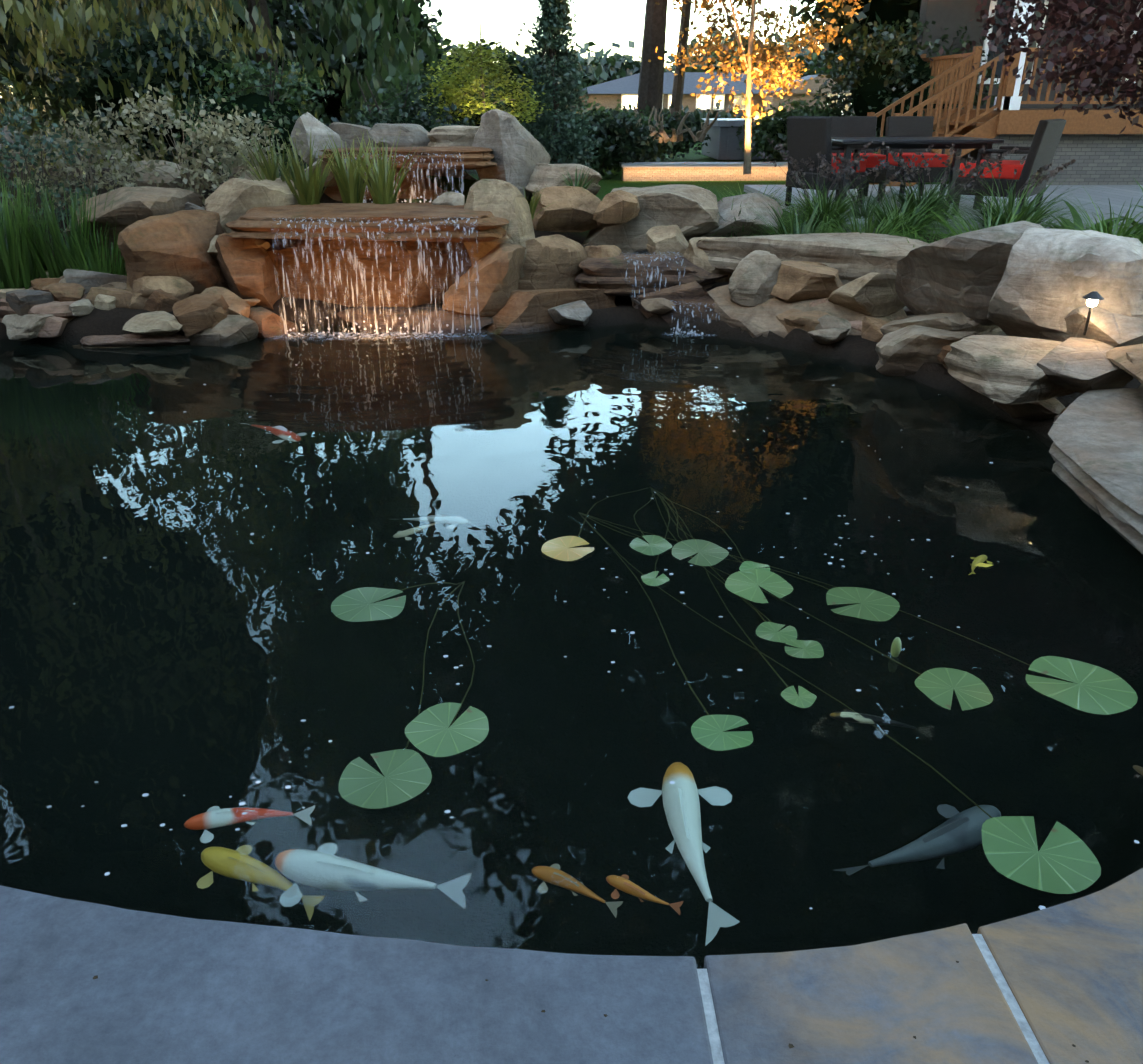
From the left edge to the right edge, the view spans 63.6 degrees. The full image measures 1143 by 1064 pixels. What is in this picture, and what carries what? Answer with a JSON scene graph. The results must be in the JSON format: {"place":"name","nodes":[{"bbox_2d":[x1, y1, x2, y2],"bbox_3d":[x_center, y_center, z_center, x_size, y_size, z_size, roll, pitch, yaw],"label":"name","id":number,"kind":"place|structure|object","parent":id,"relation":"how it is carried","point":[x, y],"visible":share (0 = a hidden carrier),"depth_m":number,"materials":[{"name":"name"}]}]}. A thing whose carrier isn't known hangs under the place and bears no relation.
{"place":"outdoors","nodes":[
{"label":"outdoors","id":0,"kind":"place"},
{"bbox_2d":[0,0,841,98],"label":"sky","id":1,"kind":"structure","parent":0,"point":[601,22],"materials":[{"name":"white"}]},
{"bbox_2d":[0,107,1141,933],"bbox_3d":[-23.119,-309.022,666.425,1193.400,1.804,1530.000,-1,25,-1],"label":"ground","id":2,"kind":"structure","parent":0,"point":[854,349],"depth_m":7.59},
{"bbox_2d":[0,0,51,106],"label":"dark tree","id":3,"kind":"object","parent":2,"relation":"on","point":[15,42],"visible":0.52,"depth_m":18.84,"materials":[{"name":"green plant"}]},
{"bbox_2d":[0,163,69,288],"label":"reeds","id":4,"kind":"object","parent":2,"relation":"on","point":[17,267],"visible":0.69,"depth_m":7.46,"materials":[{"name":"green plant"}]},
{"bbox_2d":[0,0,102,143],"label":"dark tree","id":5,"kind":"object","parent":2,"relation":"on","point":[31,93],"visible":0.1,"depth_m":25.86,"materials":[{"name":"green plant"}]},
{"bbox_2d":[0,96,112,240],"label":"blue shrub","id":6,"kind":"object","parent":2,"relation":"on","point":[11,129],"visible":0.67,"depth_m":8.38,"materials":[{"name":"green plant"}]},
{"bbox_2d":[0,175,114,277],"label":"reeds","id":7,"kind":"object","parent":2,"relation":"on","point":[48,263],"visible":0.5,"depth_m":7.55,"materials":[{"name":"green plant"}]},
{"bbox_2d":[0,108,142,209],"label":"sage shrub","id":8,"kind":"object","parent":2,"relation":"on","point":[125,162],"visible":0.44,"depth_m":8.95,"materials":[{"name":"green plant"}]},
{"bbox_2d":[36,218,126,275],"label":"reeds","id":9,"kind":"object","parent":2,"relation":"on","point":[104,266],"visible":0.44,"depth_m":7.51,"materials":[{"name":"green plant"}]},
{"bbox_2d":[63,186,202,263],"bbox_3d":[-3.839,-2.679,8.157,1.099,0.726,1.100,8,26,16],"label":"rock","id":10,"kind":"object","parent":2,"relation":"on","point":[130,205],"visible":0.27,"depth_m":7.72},
{"bbox_2d":[80,333,189,346],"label":"rock","id":11,"kind":"object","parent":2,"relation":"on","point":[135,339],"visible":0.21,"depth_m":6.97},
{"bbox_2d":[122,311,181,335],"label":"rock","id":12,"kind":"object","parent":11,"relation":"on","point":[160,323],"visible":0.96,"depth_m":6.88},
{"bbox_2d":[126,273,193,308],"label":"rock","id":13,"kind":"object","parent":2,"relation":"on","point":[142,289],"visible":0.44,"depth_m":7.25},
{"bbox_2d":[33,6,304,175],"bbox_3d":[-5.738,-6.288,13.388,3.534,2.388,3.251,-13,28,-25],"label":"shrub","id":14,"kind":"object","parent":2,"relation":"on","point":[145,51],"visible":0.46,"depth_m":12.74,"materials":[{"name":"green plant"}]},
{"bbox_2d":[0,0,338,211],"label":"tree","id":15,"kind":"object","parent":2,"relation":"on","point":[55,25],"visible":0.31,"depth_m":12.64,"materials":[{"name":"green plant"}]},
{"bbox_2d":[117,209,229,294],"bbox_3d":[-3.260,-2.171,7.662,0.734,0.934,1.075,10,27,19],"label":"rock","id":16,"kind":"object","parent":2,"relation":"on","point":[176,243],"visible":0.58,"depth_m":7.34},
{"bbox_2d":[75,84,314,204],"bbox_3d":[-3.444,-3.475,8.553,1.952,1.234,1.793,-1,25,-1],"label":"sage shrub","id":17,"kind":"object","parent":2,"relation":"on","point":[216,137],"visible":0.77,"depth_m":8.26,"materials":[{"name":"green plant"}]},
{"bbox_2d":[172,293,228,337],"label":"rock","id":18,"kind":"object","parent":2,"relation":"on","point":[193,314],"visible":0.88,"depth_m":6.94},
{"bbox_2d":[178,315,258,345],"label":"rock","id":19,"kind":"object","parent":2,"relation":"on","point":[229,330],"visible":0.67,"depth_m":7.00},
{"bbox_2d":[45,0,447,161],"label":"tree","id":20,"kind":"object","parent":2,"relation":"on","point":[349,25],"visible":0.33,"depth_m":18.37,"materials":[{"name":"green plant"}]},
{"bbox_2d":[215,233,281,310],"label":"rock","id":21,"kind":"object","parent":2,"relation":"on","point":[248,270],"visible":0.62,"depth_m":7.41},
{"bbox_2d":[158,52,342,178],"bbox_3d":[-3.824,-4.974,11.300,2.202,1.635,1.949,-1,25,-1],"label":"shrub","id":22,"kind":"object","parent":2,"relation":"on","point":[282,114],"visible":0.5,"depth_m":10.97,"materials":[{"name":"green plant"}]},
{"bbox_2d":[230,0,380,122],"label":"foliage","id":23,"kind":"object","parent":2,"relation":"on","point":[333,104],"visible":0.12,"depth_m":22.36,"materials":[{"name":"green plant"}]},
{"bbox_2d":[290,112,343,163],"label":"rock","id":24,"kind":"object","parent":2,"relation":"on","point":[309,124],"visible":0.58,"depth_m":9.32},
{"bbox_2d":[264,239,471,307],"bbox_3d":[-1.772,-2.122,7.960,2.777,1.069,0.900,-1,25,-1],"label":"rock","id":25,"kind":"object","parent":2,"relation":"on","point":[420,291],"depth_m":7.62,"materials":[{"name":"stone"}]},
{"bbox_2d":[205,178,299,232],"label":"rock","id":26,"kind":"object","parent":25,"relation":"on","point":[232,199],"visible":0.38,"depth_m":7.74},
{"bbox_2d":[224,203,508,241],"bbox_3d":[-1.651,-2.582,7.699,2.291,0.232,1.200,-1,25,-1],"label":"rock","id":27,"kind":"object","parent":25,"relation":"on","point":[258,222],"visible":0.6,"depth_m":7.20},
{"bbox_2d":[266,129,338,204],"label":"ornamental grass","id":28,"kind":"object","parent":27,"relation":"on","point":[309,188],"depth_m":7.85,"materials":[{"name":"green plant"}]},
{"bbox_2d":[318,133,381,202],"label":"ornamental grass","id":29,"kind":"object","parent":27,"relation":"on","point":[351,185],"depth_m":8.01,"materials":[{"name":"green plant"}]},
{"bbox_2d":[342,128,418,203],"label":"ornamental grass","id":30,"kind":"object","parent":27,"relation":"on","point":[381,183],"depth_m":7.91,"materials":[{"name":"green plant"}]},
{"bbox_2d":[463,179,534,277],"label":"rock","id":31,"kind":"object","parent":25,"relation":"on","point":[508,201],"visible":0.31,"depth_m":7.58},
{"bbox_2d":[326,76,474,132],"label":"round shrub","id":32,"kind":"object","parent":2,"relation":"on","point":[396,118],"visible":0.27,"depth_m":11.59,"materials":[{"name":"green plant"}]},
{"bbox_2d":[323,166,477,201],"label":"rock","id":33,"kind":"object","parent":2,"relation":"on","point":[333,192],"visible":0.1,"depth_m":9.23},
{"bbox_2d":[319,146,496,168],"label":"rock","id":34,"kind":"object","parent":33,"relation":"on","point":[477,157],"visible":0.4,"depth_m":8.63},
{"bbox_2d":[369,123,429,146],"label":"rock","id":35,"kind":"object","parent":34,"relation":"on","point":[413,135],"visible":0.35,"depth_m":9.39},
{"bbox_2d":[337,307,492,333],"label":"rock","id":36,"kind":"object","parent":2,"relation":"on","point":[448,318],"visible":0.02,"depth_m":7.48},
{"bbox_2d":[347,21,498,100],"bbox_3d":[-4.235,-11.521,23.958,4.268,3.150,4.213,19,31,35],"label":"foliage","id":37,"kind":"object","parent":2,"relation":"on","point":[425,48],"visible":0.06,"depth_m":23.09,"materials":[{"name":"green plant"}]},
{"bbox_2d":[367,62,536,179],"bbox_3d":[-1.861,-6.436,14.496,2.774,1.778,2.538,-1,25,-1],"label":"shrub","id":38,"kind":"object","parent":2,"relation":"on","point":[412,90],"visible":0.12,"depth_m":14.02,"materials":[{"name":"green plant"}]},
{"bbox_2d":[412,23,550,124],"bbox_3d":[-1.271,-6.065,13.013,1.982,1.953,1.891,-1,25,-1],"label":"shrub","id":39,"kind":"object","parent":2,"relation":"on","point":[467,70],"visible":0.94,"depth_m":12.69,"materials":[{"name":"green plant"}]},
{"bbox_2d":[442,38,567,136],"bbox_3d":[-2.466,-12.302,26.170,4.743,3.077,3.870,-1,25,-1],"label":"dark shrub","id":40,"kind":"object","parent":2,"relation":"on","point":[517,70],"visible":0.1,"depth_m":25.21,"materials":[{"name":"green plant"}]},
{"bbox_2d":[472,109,550,200],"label":"rock","id":41,"kind":"object","parent":2,"relation":"on","point":[519,152],"visible":0.6,"depth_m":8.92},
{"bbox_2d":[484,289,616,334],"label":"rock","id":42,"kind":"object","parent":2,"relation":"on","point":[522,311],"visible":0.52,"depth_m":7.42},
{"bbox_2d":[442,242,525,316],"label":"rock","id":43,"kind":"object","parent":42,"relation":"on","point":[499,266],"visible":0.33,"depth_m":7.40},
{"bbox_2d":[518,234,587,289],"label":"rock","id":44,"kind":"object","parent":2,"relation":"on","point":[553,261],"visible":0.56,"depth_m":7.66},
{"bbox_2d":[517,0,602,173],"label":"weeping conifer","id":45,"kind":"object","parent":2,"relation":"on","point":[555,18],"visible":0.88,"depth_m":13.65,"materials":[{"name":"green plant"}]},
{"bbox_2d":[525,163,602,194],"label":"rock","id":46,"kind":"object","parent":2,"relation":"on","point":[543,175],"visible":0.52,"depth_m":8.98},
{"bbox_2d":[0,868,1142,1063],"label":"coping stones","id":47,"kind":"object","parent":2,"relation":"on","point":[165,989],"visible":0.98,"depth_m":1.74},
{"bbox_2d":[697,934,1048,1063],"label":"coping mortar","id":48,"kind":"object","parent":47,"relation":"in","point":[718,1057],"visible":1,"depth_m":1.72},
{"bbox_2d":[524,40,640,108],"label":"tree","id":49,"kind":"object","parent":2,"relation":"on","point":[599,67],"visible":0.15,"depth_m":72.25,"materials":[{"name":"green plant"}]},
{"bbox_2d":[540,103,665,178],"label":"shrub","id":50,"kind":"object","parent":2,"relation":"on","point":[619,139],"visible":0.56,"depth_m":15.88,"materials":[{"name":"green plant"}]},
{"bbox_2d":[582,184,719,253],"bbox_3d":[0.839,-3.015,8.913,1.264,0.640,1.100,7,26,15],"label":"rock","id":51,"kind":"object","parent":2,"relation":"on","point":[690,211],"visible":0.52,"depth_m":8.45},
{"bbox_2d":[532,186,600,231],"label":"rock","id":52,"kind":"object","parent":51,"relation":"on","point":[574,209],"visible":0.77,"depth_m":8.37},
{"bbox_2d":[593,190,639,226],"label":"rock","id":53,"kind":"object","parent":51,"relation":"on","point":[618,207],"visible":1,"depth_m":8.21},
{"bbox_2d":[575,253,727,295],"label":"rock","id":54,"kind":"object","parent":2,"relation":"on","point":[608,274],"visible":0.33,"depth_m":7.66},
{"bbox_2d":[646,225,688,256],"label":"rock","id":55,"kind":"object","parent":54,"relation":"on","point":[671,240],"visible":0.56,"depth_m":7.99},
{"bbox_2d":[637,0,667,155],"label":"tall tree","id":56,"kind":"object","parent":2,"relation":"on","point":[650,87],"visible":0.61,"depth_m":20.98,"materials":[{"name":"brown plant"}]},
{"bbox_2d":[626,100,716,161],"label":"shrub","id":57,"kind":"object","parent":2,"relation":"on","point":[671,121],"visible":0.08,"depth_m":19.94,"materials":[{"name":"green plant"}]},
{"bbox_2d":[633,281,714,325],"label":"rock","id":58,"kind":"object","parent":2,"relation":"on","point":[690,293],"visible":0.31,"depth_m":7.49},
{"bbox_2d":[670,0,691,120],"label":"tall tree","id":59,"kind":"object","parent":2,"relation":"on","point":[677,92],"visible":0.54,"depth_m":28.43,"materials":[{"name":"brown plant"}]},
{"bbox_2d":[619,162,787,180],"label":"seat wall","id":60,"kind":"structure","parent":2,"relation":"on","point":[690,171],"depth_m":15.88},
{"bbox_2d":[561,72,853,117],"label":"house","id":61,"kind":"structure","parent":2,"relation":"on","point":[623,90],"depth_m":52.62,"materials":[{"name":"brick"}]},
{"bbox_2d":[701,118,774,159],"bbox_3d":[4.216,-8.725,20.430,2.379,0.766,2.379,-1,25,-1],"label":"hot tub","id":62,"kind":"object","parent":2,"relation":"on","point":[723,144],"visible":0.44,"depth_m":19.46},
{"bbox_2d":[700,193,782,237],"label":"rock","id":63,"kind":"object","parent":2,"relation":"on","point":[755,202],"visible":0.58,"depth_m":8.61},
{"bbox_2d":[664,25,843,77],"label":"tree","id":64,"kind":"object","parent":2,"relation":"on","point":[814,64],"visible":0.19,"depth_m":67.36,"materials":[{"name":"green plant"}]},
{"bbox_2d":[648,0,870,173],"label":"lit tree","id":65,"kind":"object","parent":2,"relation":"on","point":[772,74],"visible":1,"depth_m":14.74,"materials":[{"name":"yellow plant"}]},
{"bbox_2d":[731,80,855,161],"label":"shrub","id":66,"kind":"object","parent":2,"relation":"on","point":[775,130],"visible":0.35,"depth_m":17.13,"materials":[{"name":"green plant"}]},
{"bbox_2d":[708,284,907,337],"bbox_3d":[1.834,-1.617,7.255,1.702,0.606,0.900,7,26,14],"label":"rock","id":67,"kind":"object","parent":2,"relation":"on","point":[755,321],"visible":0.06,"depth_m":7.15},
{"bbox_2d":[729,250,780,306],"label":"rock","id":68,"kind":"object","parent":67,"relation":"on","point":[753,279],"visible":0.88,"depth_m":7.20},
{"bbox_2d":[770,261,842,301],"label":"rock","id":69,"kind":"object","parent":67,"relation":"on","point":[800,280],"visible":0.75,"depth_m":7.10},
{"bbox_2d":[828,272,904,315],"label":"rock","id":70,"kind":"object","parent":67,"relation":"on","point":[873,293],"visible":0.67,"depth_m":6.94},
{"bbox_2d":[696,232,927,284],"bbox_3d":[2.049,-2.273,7.783,2.206,0.454,0.900,5,26,12],"label":"rock","id":71,"kind":"object","parent":2,"relation":"on","point":[849,257],"visible":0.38,"depth_m":7.47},
{"bbox_2d":[773,176,875,233],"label":"fountain grass","id":72,"kind":"object","parent":2,"relation":"on","point":[825,205],"depth_m":9.11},
{"bbox_2d":[786,0,921,95],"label":"dark tree","id":73,"kind":"object","parent":2,"relation":"on","point":[879,12],"visible":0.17,"depth_m":18.32,"materials":[{"name":"green plant"}]},
{"bbox_2d":[800,144,937,213],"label":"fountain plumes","id":74,"kind":"object","parent":2,"relation":"on","point":[844,160],"visible":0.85,"depth_m":9.86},
{"bbox_2d":[792,14,999,152],"bbox_3d":[5.983,-7.993,16.829,4.208,2.514,3.039,-1,25,-1],"label":"shrub","id":75,"kind":"object","parent":2,"relation":"on","point":[893,69],"visible":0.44,"depth_m":16.18,"materials":[{"name":"green plant"}]},
{"bbox_2d":[834,177,977,242],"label":"fountain grass","id":76,"kind":"object","parent":2,"relation":"on","point":[914,222],"depth_m":8.50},
{"bbox_2d":[859,167,978,240],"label":"fountain grass","id":77,"kind":"object","parent":2,"relation":"on","point":[916,200],"depth_m":9.20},
{"bbox_2d":[875,324,977,375],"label":"rock","id":78,"kind":"object","parent":2,"relation":"on","point":[908,350],"visible":0.58,"depth_m":6.08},
{"bbox_2d":[744,184,1142,233],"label":"patio terrace","id":79,"kind":"structure","parent":2,"relation":"on","point":[1119,196],"depth_m":11.97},
{"bbox_2d":[785,116,866,207],"bbox_3d":[3.000,-4.363,10.885,0.753,1.000,0.660,-13,28,-27],"label":"wicker chair","id":80,"kind":"object","parent":79,"relation":"on","point":[809,137],"visible":0.71,"depth_m":10.66,"materials":[{"name":"grey wicker"}]},
{"bbox_2d":[830,116,886,200],"bbox_3d":[3.653,-4.807,11.860,0.620,0.980,0.732,-1,25,-1],"label":"wicker chair","id":81,"kind":"object","parent":79,"relation":"on","point":[853,126],"visible":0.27,"depth_m":11.92,"materials":[{"name":"black wicker"}]},
{"bbox_2d":[818,137,1004,208],"bbox_3d":[3.931,-4.272,10.975,1.900,0.760,0.950,-2,25,-5],"label":"patio table","id":82,"kind":"object","parent":79,"relation":"on","point":[849,144],"visible":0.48,"depth_m":10.50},
{"bbox_2d":[883,116,949,200],"bbox_3d":[4.448,-4.837,11.925,0.620,0.980,0.732,-3,25,-6],"label":"wicker chair","id":83,"kind":"object","parent":79,"relation":"on","point":[909,126],"visible":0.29,"depth_m":11.96,"materials":[{"name":"grey wicker"}]},
{"bbox_2d":[953,119,1065,214],"bbox_3d":[4.831,-4.035,10.205,0.822,0.980,0.950,17,30,33],"label":"wicker chair","id":84,"kind":"object","parent":79,"relation":"on","point":[1040,150],"visible":0.6,"depth_m":9.87,"materials":[{"name":"grey wicker"}]},
{"bbox_2d":[880,312,1006,335],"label":"rock","id":85,"kind":"object","parent":2,"relation":"on","point":[961,321],"visible":0.33,"depth_m":6.18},
{"bbox_2d":[895,221,1043,325],"bbox_3d":[2.865,-1.750,6.330,1.239,0.803,1.300,-14,28,-27],"label":"rock","id":86,"kind":"object","parent":2,"relation":"on","point":[962,272],"visible":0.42,"depth_m":5.96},
{"bbox_2d":[950,178,1046,230],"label":"plant","id":87,"kind":"object","parent":2,"relation":"on","point":[993,204],"depth_m":9.53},
{"bbox_2d":[935,145,1075,220],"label":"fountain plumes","id":88,"kind":"object","parent":87,"relation":"on","point":[1052,174],"visible":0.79,"depth_m":9.26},
{"bbox_2d":[867,0,1142,185],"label":"house","id":89,"kind":"structure","parent":2,"relation":"on","point":[1096,147],"depth_m":13.92,"materials":[{"name":"brown wood"}]},
{"bbox_2d":[927,165,1109,238],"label":"fountain grass","id":90,"kind":"object","parent":2,"relation":"on","point":[1027,213],"depth_m":8.20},
{"bbox_2d":[993,398,1065,420],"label":"rock","id":91,"kind":"object","parent":2,"relation":"on","point":[1046,409],"visible":0.52,"depth_m":5.13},
{"bbox_2d":[944,335,1074,403],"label":"rock","id":92,"kind":"object","parent":91,"relation":"on","point":[1004,369],"visible":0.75,"depth_m":5.00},
{"bbox_2d":[929,0,1142,135],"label":"purple tree","id":93,"kind":"object","parent":2,"relation":"on","point":[1097,67],"visible":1,"depth_m":8.63,"materials":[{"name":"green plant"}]},
{"bbox_2d":[987,227,1142,338],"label":"rock","id":94,"kind":"object","parent":2,"relation":"on","point":[1051,278],"visible":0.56,"depth_m":5.24,"materials":[{"name":"stone"}]},
{"bbox_2d":[1039,305,1142,347],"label":"rock","id":95,"kind":"object","parent":94,"relation":"on","point":[1113,329],"visible":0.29,"depth_m":5.08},
{"bbox_2d":[1042,191,1142,243],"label":"fountain grass","id":96,"kind":"object","parent":2,"relation":"on","point":[1137,234],"depth_m":7.45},
{"bbox_2d":[1048,388,1142,553],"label":"ledge rock","id":97,"kind":"object","parent":2,"relation":"on","point":[1096,449],"visible":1,"depth_m":4.12,"materials":[{"name":"stone"}]},
{"bbox_2d":[1037,337,1133,392],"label":"rock","id":98,"kind":"object","parent":97,"relation":"on","point":[1081,365],"visible":0.69,"depth_m":4.86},
{"bbox_2d":[0,324,1142,968],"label":"pond water","id":99,"kind":"structure","parent":0,"point":[192,676],"depth_m":3.17,"materials":[{"name":"liquid"}]},
{"bbox_2d":[331,587,405,621],"bbox_3d":[-0.741,0.263,3.389,0.272,0.010,0.271,-14,28,-27],"label":"lily pad","id":100,"kind":"object","parent":99,"relation":"on","point":[354,605],"visible":1,"depth_m":3.38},
{"bbox_2d":[271,217,480,333],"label":"waterfall","id":101,"kind":"structure","parent":99,"relation":"on","point":[419,262],"depth_m":7.17,"materials":[{"name":"liquid"}]},
{"bbox_2d":[339,749,431,808],"bbox_3d":[-0.512,0.670,2.515,0.247,0.010,0.248,-18,30,-34],"label":"lily pad","id":102,"kind":"object","parent":99,"relation":"on","point":[407,774],"visible":1,"depth_m":2.51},
{"bbox_2d":[405,703,488,756],"bbox_3d":[-0.363,0.579,2.711,0.248,0.010,0.247,9,26,18],"label":"lily pad","id":103,"kind":"object","parent":99,"relation":"on","point":[429,731],"visible":1,"depth_m":2.70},
{"bbox_2d":[672,539,728,565],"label":"lily pad","id":104,"kind":"object","parent":99,"relation":"on","point":[710,554],"visible":1,"depth_m":3.77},
{"bbox_2d":[691,715,752,750],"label":"lily pad","id":105,"kind":"object","parent":99,"relation":"on","point":[707,731],"visible":1,"depth_m":2.69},
{"bbox_2d":[725,569,792,602],"bbox_3d":[0.709,0.204,3.515,0.256,0.010,0.255,-8,26,-16],"label":"lily pad","id":106,"kind":"object","parent":99,"relation":"on","point":[743,583],"visible":0.98,"depth_m":3.52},
{"bbox_2d":[826,587,899,620],"bbox_3d":[1.069,0.263,3.388,0.263,0.010,0.260,-5,25,-10],"label":"lily pad","id":107,"kind":"object","parent":99,"relation":"on","point":[873,605],"visible":0.96,"depth_m":3.39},
{"bbox_2d":[914,668,992,710],"bbox_3d":[1.198,0.492,2.897,0.230,0.010,0.229,7,26,15],"label":"lily pad","id":108,"kind":"object","parent":99,"relation":"on","point":[938,686],"visible":1,"depth_m":2.90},
{"bbox_2d":[981,816,1100,893],"bbox_3d":[1.150,0.786,2.267,0.271,0.010,0.267,14,29,28],"label":"lily pad","id":109,"kind":"object","parent":99,"relation":"on","point":[1063,860],"visible":1,"depth_m":2.25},
{"bbox_2d":[1025,656,1137,714],"bbox_3d":[1.611,0.483,2.916,0.314,0.010,0.314,13,28,26],"label":"lily pad","id":110,"kind":"object","parent":99,"relation":"on","point":[1097,690],"visible":0.94,"depth_m":2.91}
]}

